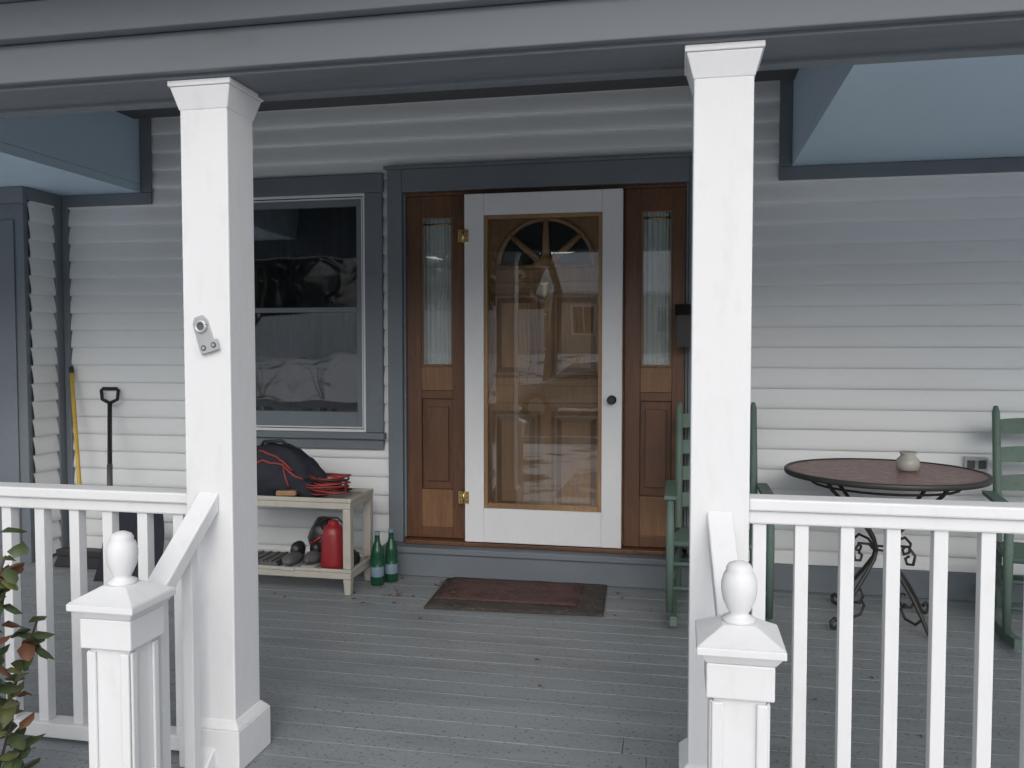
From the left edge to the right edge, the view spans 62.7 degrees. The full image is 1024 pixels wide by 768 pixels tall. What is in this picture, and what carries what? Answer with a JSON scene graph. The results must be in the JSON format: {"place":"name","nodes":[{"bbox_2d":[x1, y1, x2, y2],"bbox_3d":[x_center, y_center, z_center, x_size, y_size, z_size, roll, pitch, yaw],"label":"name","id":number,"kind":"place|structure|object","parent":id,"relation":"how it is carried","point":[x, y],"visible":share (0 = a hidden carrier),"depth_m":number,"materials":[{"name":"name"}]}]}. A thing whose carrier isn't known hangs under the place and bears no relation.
{"place":"outdoors","nodes":[
{"label":"outdoors","id":0,"kind":"place"},
{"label":"ground","id":1,"kind":"structure","parent":0,"visible":0},
{"bbox_2d":[0,527,54,767],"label":"shrub","id":2,"kind":"object","parent":1,"relation":"on","point":[30,646],"visible":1,"depth_m":2.41,"materials":[{"name":"green plant"}]},
{"bbox_2d":[66,492,217,767],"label":"stair railing","id":3,"kind":"object","parent":1,"relation":"on","point":[122,614],"visible":1,"depth_m":2.28,"materials":[{"name":"white paint"}]},
{"bbox_2d":[27,173,925,550],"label":"walls","id":4,"kind":"structure","parent":1,"relation":"on","point":[31,321],"depth_m":5.61,"materials":[{"name":"plastic"}]},
{"bbox_2d":[27,201,60,553],"bbox_3d":[-2.985,-0.137,5.419,0.023,2.480,0.300,0,2,11],"label":"bay siding","id":5,"kind":"object","parent":4,"relation":"attached to","point":[41,258],"visible":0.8,"depth_m":5.37,"materials":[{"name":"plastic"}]},
{"bbox_2d":[253,173,386,449],"bbox_3d":[-1.336,-0.437,5.217,1.170,1.667,0.125,0,2,11],"label":"casing","id":6,"kind":"object","parent":4,"relation":"attached to","point":[371,188],"visible":0.39,"depth_m":5.10,"materials":[{"name":"grey paint"}]},
{"bbox_2d":[253,193,365,431],"bbox_3d":[-1.330,-0.435,5.237,0.913,1.450,0.083,0,2,11],"label":"sash window","id":7,"kind":"structure","parent":6,"relation":"attached to","point":[310,198],"depth_m":5.14,"materials":[{"name":"white paint"}]},
{"bbox_2d":[253,199,362,426],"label":"sashes","id":8,"kind":"object","parent":7,"relation":"attached to","point":[313,418],"visible":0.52,"depth_m":5.19,"materials":[{"name":"grey paint"}]},
{"bbox_2d":[253,207,357,411],"bbox_3d":[-1.297,-0.426,5.386,1.100,1.700,0.016,0,2,11],"label":"window glass","id":9,"kind":"object","parent":8,"relation":"in","point":[305,258],"visible":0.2,"depth_m":5.39,"materials":[{"name":"glass"}]},
{"bbox_2d":[116,68,798,118],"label":"roof","id":10,"kind":"structure","parent":4,"relation":"on","point":[659,82],"depth_m":4.78,"materials":[{"name":"grey wood"}]},
{"bbox_2d":[0,54,1023,195],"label":"porch ceiling","id":11,"kind":"structure","parent":4,"relation":"attached to","point":[952,109],"depth_m":4.01,"materials":[{"name":"blue paint"}]},
{"bbox_2d":[0,80,1023,603],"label":"wall trim","id":12,"kind":"structure","parent":4,"relation":"attached to","point":[16,440],"depth_m":5.24,"materials":[{"name":"grey paint"}]},
{"bbox_2d":[382,152,692,588],"bbox_3d":[0.200,-0.108,4.954,1.950,2.500,0.365,0,2,11],"label":"front entrance","id":13,"kind":"object","parent":4,"relation":"attached to","point":[539,375],"visible":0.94,"depth_m":4.92,"materials":[{"name":"grey paint"}]},
{"bbox_2d":[406,195,464,538],"bbox_3d":[-0.453,-0.096,5.092,0.359,2.056,0.072,0,2,11],"label":"sidelight window","id":14,"kind":"structure","parent":13,"relation":"in","point":[435,255],"depth_m":5.08,"materials":[{"name":"red wood"}]},
{"bbox_2d":[458,188,622,547],"bbox_3d":[0.155,-0.083,4.866,0.959,2.045,0.101,1,2,13],"label":"storm door","id":15,"kind":"structure","parent":13,"relation":"in","point":[600,525],"depth_m":4.86,"materials":[{"name":"white paint"}]},
{"bbox_2d":[489,190,624,544],"bbox_3d":[0.185,-0.090,4.943,0.947,2.055,0.114,0,2,11],"label":"wooden door","id":16,"kind":"structure","parent":13,"relation":"in","point":[544,272],"depth_m":4.95,"materials":[{"name":"brown wood"}]},
{"bbox_2d":[623,187,686,548],"bbox_3d":[0.822,-0.086,4.837,0.342,2.056,0.072,0,2,11],"label":"sidelight window","id":17,"kind":"structure","parent":13,"relation":"in","point":[655,218],"depth_m":4.83,"materials":[{"name":"red wood"}]},
{"bbox_2d":[675,304,690,350],"bbox_3d":[0.985,-0.313,4.640,0.170,0.263,0.152,0,2,11],"label":"mailbox","id":18,"kind":"object","parent":13,"relation":"attached to","point":[683,324],"visible":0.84,"depth_m":4.60,"materials":[{"name":"black plastic"}]},
{"bbox_2d":[68,80,1023,574],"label":"front siding","id":19,"kind":"object","parent":4,"relation":"attached to","point":[860,286],"visible":0.41,"depth_m":4.66,"materials":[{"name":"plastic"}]},
{"bbox_2d":[963,457,987,471],"bbox_3d":[2.463,0.426,4.461,0.110,0.075,0.044,0,2,11],"label":"electrical outlet","id":20,"kind":"object","parent":19,"relation":"attached to","point":[979,463],"visible":0.88,"depth_m":4.44,"materials":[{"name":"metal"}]},
{"bbox_2d":[695,511,786,767],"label":"stair railing","id":21,"kind":"object","parent":1,"relation":"on","point":[741,651],"visible":1,"depth_m":1.93,"materials":[{"name":"white paint"}]},
{"bbox_3d":[1.362,1.428,3.309,10.600,0.370,2.860,0,2,11],"label":"porch","id":22,"kind":"object","parent":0,"visible":0},
{"bbox_2d":[0,553,1022,767],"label":"porch floor","id":23,"kind":"structure","parent":22,"relation":"on","point":[379,680],"depth_m":3.41,"materials":[{"name":"grey wood"}]},
{"bbox_2d":[54,366,101,568],"bbox_3d":[-2.744,0.511,5.260,0.588,1.231,0.254,2,3,40],"label":"push broom","id":24,"kind":"object","parent":23,"relation":"on","point":[63,557],"visible":0.57,"depth_m":5.25,"materials":[{"name":"yellow wood"}]},
{"bbox_2d":[0,482,186,750],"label":"porch railing","id":25,"kind":"object","parent":23,"relation":"on","point":[145,504],"visible":0.58,"depth_m":2.87,"materials":[{"name":"white wood"}]},
{"bbox_2d":[93,387,163,580],"bbox_3d":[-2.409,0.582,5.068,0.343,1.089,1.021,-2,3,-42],"label":"snow shovel","id":26,"kind":"object","parent":23,"relation":"on","point":[128,521],"visible":0.41,"depth_m":4.99,"materials":[{"name":"black plastic"}]},
{"bbox_2d":[179,700,270,767],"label":"plinth","id":27,"kind":"structure","parent":23,"relation":"on","point":[243,740],"depth_m":2.70,"materials":[{"name":"white paint"}]},
{"bbox_2d":[180,108,259,719],"bbox_3d":[-0.950,0.109,2.746,0.162,1.993,0.162,0,2,11],"label":"shaft","id":28,"kind":"object","parent":27,"relation":"on","point":[218,253],"visible":0.8,"depth_m":2.68,"materials":[{"name":"white paint"}]},
{"bbox_2d":[193,315,219,354],"bbox_3d":[-0.965,-0.154,2.645,0.095,0.126,0.020,0,2,11],"label":"flagpole bracket","id":29,"kind":"object","parent":28,"relation":"attached to","point":[207,342],"visible":1,"depth_m":2.65,"materials":[{"name":"metal"}]},
{"bbox_2d":[167,77,262,121],"bbox_3d":[-0.950,-0.905,2.704,0.214,0.086,0.214,0,2,11],"label":"capital","id":30,"kind":"object","parent":28,"relation":"on","point":[230,93],"visible":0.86,"depth_m":2.62,"materials":[{"name":"white paint"}]},
{"bbox_2d":[0,0,1023,117],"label":"porch beam","id":31,"kind":"structure","parent":30,"relation":"on","point":[58,57],"depth_m":2.46,"materials":[{"name":"grey wood"}]},
{"bbox_2d":[257,488,373,594],"bbox_3d":[-1.272,0.881,4.828,0.878,0.534,0.358,0,2,11],"label":"utility shelf","id":32,"kind":"object","parent":23,"relation":"on","point":[346,503],"visible":0.41,"depth_m":4.63,"materials":[{"name":"beige wood"}]},
{"bbox_2d":[258,550,287,565],"bbox_3d":[-1.405,1.001,4.806,0.240,0.041,0.215,0,2,11],"label":"boot tray","id":33,"kind":"object","parent":32,"relation":"on","point":[272,558],"visible":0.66,"depth_m":4.76,"materials":[{"name":"grey rubber"}]},
{"bbox_2d":[276,490,296,495],"bbox_3d":[-1.254,0.606,4.675,0.110,0.027,0.040,0,2,0],"label":"wood block","id":34,"kind":"object","parent":32,"relation":"on","point":[286,492],"depth_m":4.66,"materials":[{"name":"brown wood"}]},
{"bbox_2d":[256,439,327,497],"bbox_3d":[-1.336,0.549,4.835,0.555,0.481,0.346,0,2,-9],"label":"duffel bag","id":35,"kind":"object","parent":32,"relation":"on","point":[285,466],"visible":0.59,"depth_m":4.72,"materials":[{"name":"black fabric"}]},
{"bbox_2d":[280,540,320,570],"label":"sneakers","id":36,"kind":"object","parent":32,"relation":"on","point":[296,556],"visible":0.77,"depth_m":4.70,"materials":[{"name":"grey rubber"}]},
{"bbox_2d":[307,516,330,546],"bbox_3d":[-1.081,0.887,4.840,0.190,0.247,0.172,0,2,11],"label":"bicycle helmet","id":37,"kind":"object","parent":32,"relation":"on","point":[315,533],"visible":0.34,"depth_m":4.79,"materials":[{"name":"black plastic"}]},
{"bbox_2d":[305,473,351,494],"bbox_3d":[-1.034,0.564,4.729,0.281,0.112,0.264,0,2,11],"label":"extension cord","id":38,"kind":"object","parent":32,"relation":"on","point":[335,481],"visible":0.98,"depth_m":4.67,"materials":[{"name":"red plastic"}]},
{"bbox_2d":[318,516,342,568],"bbox_3d":[-0.997,0.883,4.697,0.147,0.288,0.147,-2,3,-41],"label":"insulated jug","id":39,"kind":"object","parent":32,"relation":"on","point":[332,547],"visible":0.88,"depth_m":4.64,"materials":[{"name":"red plastic"}]},
{"bbox_2d":[354,549,359,564],"bbox_3d":[-0.896,0.981,4.752,0.064,0.094,0.107,0,2,11],"label":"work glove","id":40,"kind":"object","parent":32,"relation":"on","point":[356,557],"visible":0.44,"depth_m":4.74,"materials":[{"name":"black fabric"}]},
{"bbox_2d":[370,531,383,585],"bbox_3d":[-0.772,0.996,4.809,0.078,0.305,0.078,0,2,11],"label":"water bottle","id":41,"kind":"object","parent":23,"relation":"on","point":[377,565],"visible":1,"depth_m":4.78,"materials":[{"name":"green glass"}]},
{"bbox_2d":[384,528,397,582],"bbox_3d":[-0.702,0.993,4.877,0.078,0.305,0.078,0,2,11],"label":"water bottle","id":42,"kind":"object","parent":23,"relation":"on","point":[391,563],"visible":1,"depth_m":4.85,"materials":[{"name":"green glass"}]},
{"bbox_2d":[424,577,606,616],"bbox_3d":[0.041,1.146,4.572,0.930,0.022,0.560,0,2,8],"label":"doormat","id":43,"kind":"object","parent":23,"relation":"on","point":[535,597],"visible":1,"depth_m":4.51,"materials":[{"name":"fabric"}]},
{"bbox_2d":[169,574,921,736],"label":"fallen leaves","id":44,"kind":"object","parent":23,"relation":"on","point":[511,594],"visible":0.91,"depth_m":4.52,"materials":[{"name":"brown plant"}]},
{"bbox_2d":[679,738,706,767],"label":"plinth","id":45,"kind":"structure","parent":23,"relation":"on","point":[683,754],"depth_m":2.47,"materials":[{"name":"white paint"}]},
{"bbox_2d":[687,75,753,764],"bbox_3d":[0.601,0.122,2.437,0.162,1.993,0.162,0,2,11],"label":"shaft","id":46,"kind":"object","parent":45,"relation":"on","point":[722,218],"visible":0.69,"depth_m":2.35,"materials":[{"name":"white paint"}]},
{"bbox_2d":[684,40,765,95],"bbox_3d":[0.601,-0.892,2.394,0.214,0.086,0.214,0,2,11],"label":"capital","id":47,"kind":"object","parent":46,"relation":"on","point":[726,59],"visible":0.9,"depth_m":2.30,"materials":[{"name":"white paint"}]},
{"bbox_2d":[664,401,774,625],"bbox_3d":[1.058,0.636,4.331,0.526,1.058,0.850,0,2,11],"label":"rocking chair","id":48,"kind":"object","parent":23,"relation":"on","point":[677,538],"visible":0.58,"depth_m":4.35,"materials":[{"name":"green paint"}]},
{"bbox_2d":[749,494,1023,767],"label":"porch railing","id":49,"kind":"object","parent":23,"relation":"on","point":[986,521],"visible":0.82,"depth_m":2.35,"materials":[{"name":"white wood"}]},
{"bbox_2d":[784,458,993,635],"bbox_3d":[1.822,0.798,4.129,0.932,0.753,0.932,0,2,11],"label":"bistro table","id":50,"kind":"object","parent":23,"relation":"on","point":[873,473],"visible":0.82,"depth_m":4.01,"materials":[{"name":"metal"}]},
{"bbox_2d":[896,451,919,471],"bbox_3d":[1.941,0.379,4.119,0.110,0.094,0.110,0,2,11],"label":"candle jar","id":51,"kind":"object","parent":50,"relation":"on","point":[907,461],"visible":1,"depth_m":4.08,"materials":[{"name":"beige ceramic"}]},
{"bbox_2d":[982,406,1023,649],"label":"rocking chair","id":52,"kind":"object","parent":23,"relation":"on","point":[1009,550],"visible":0.81,"depth_m":4.15,"materials":[{"name":"green paint"}]}
]}

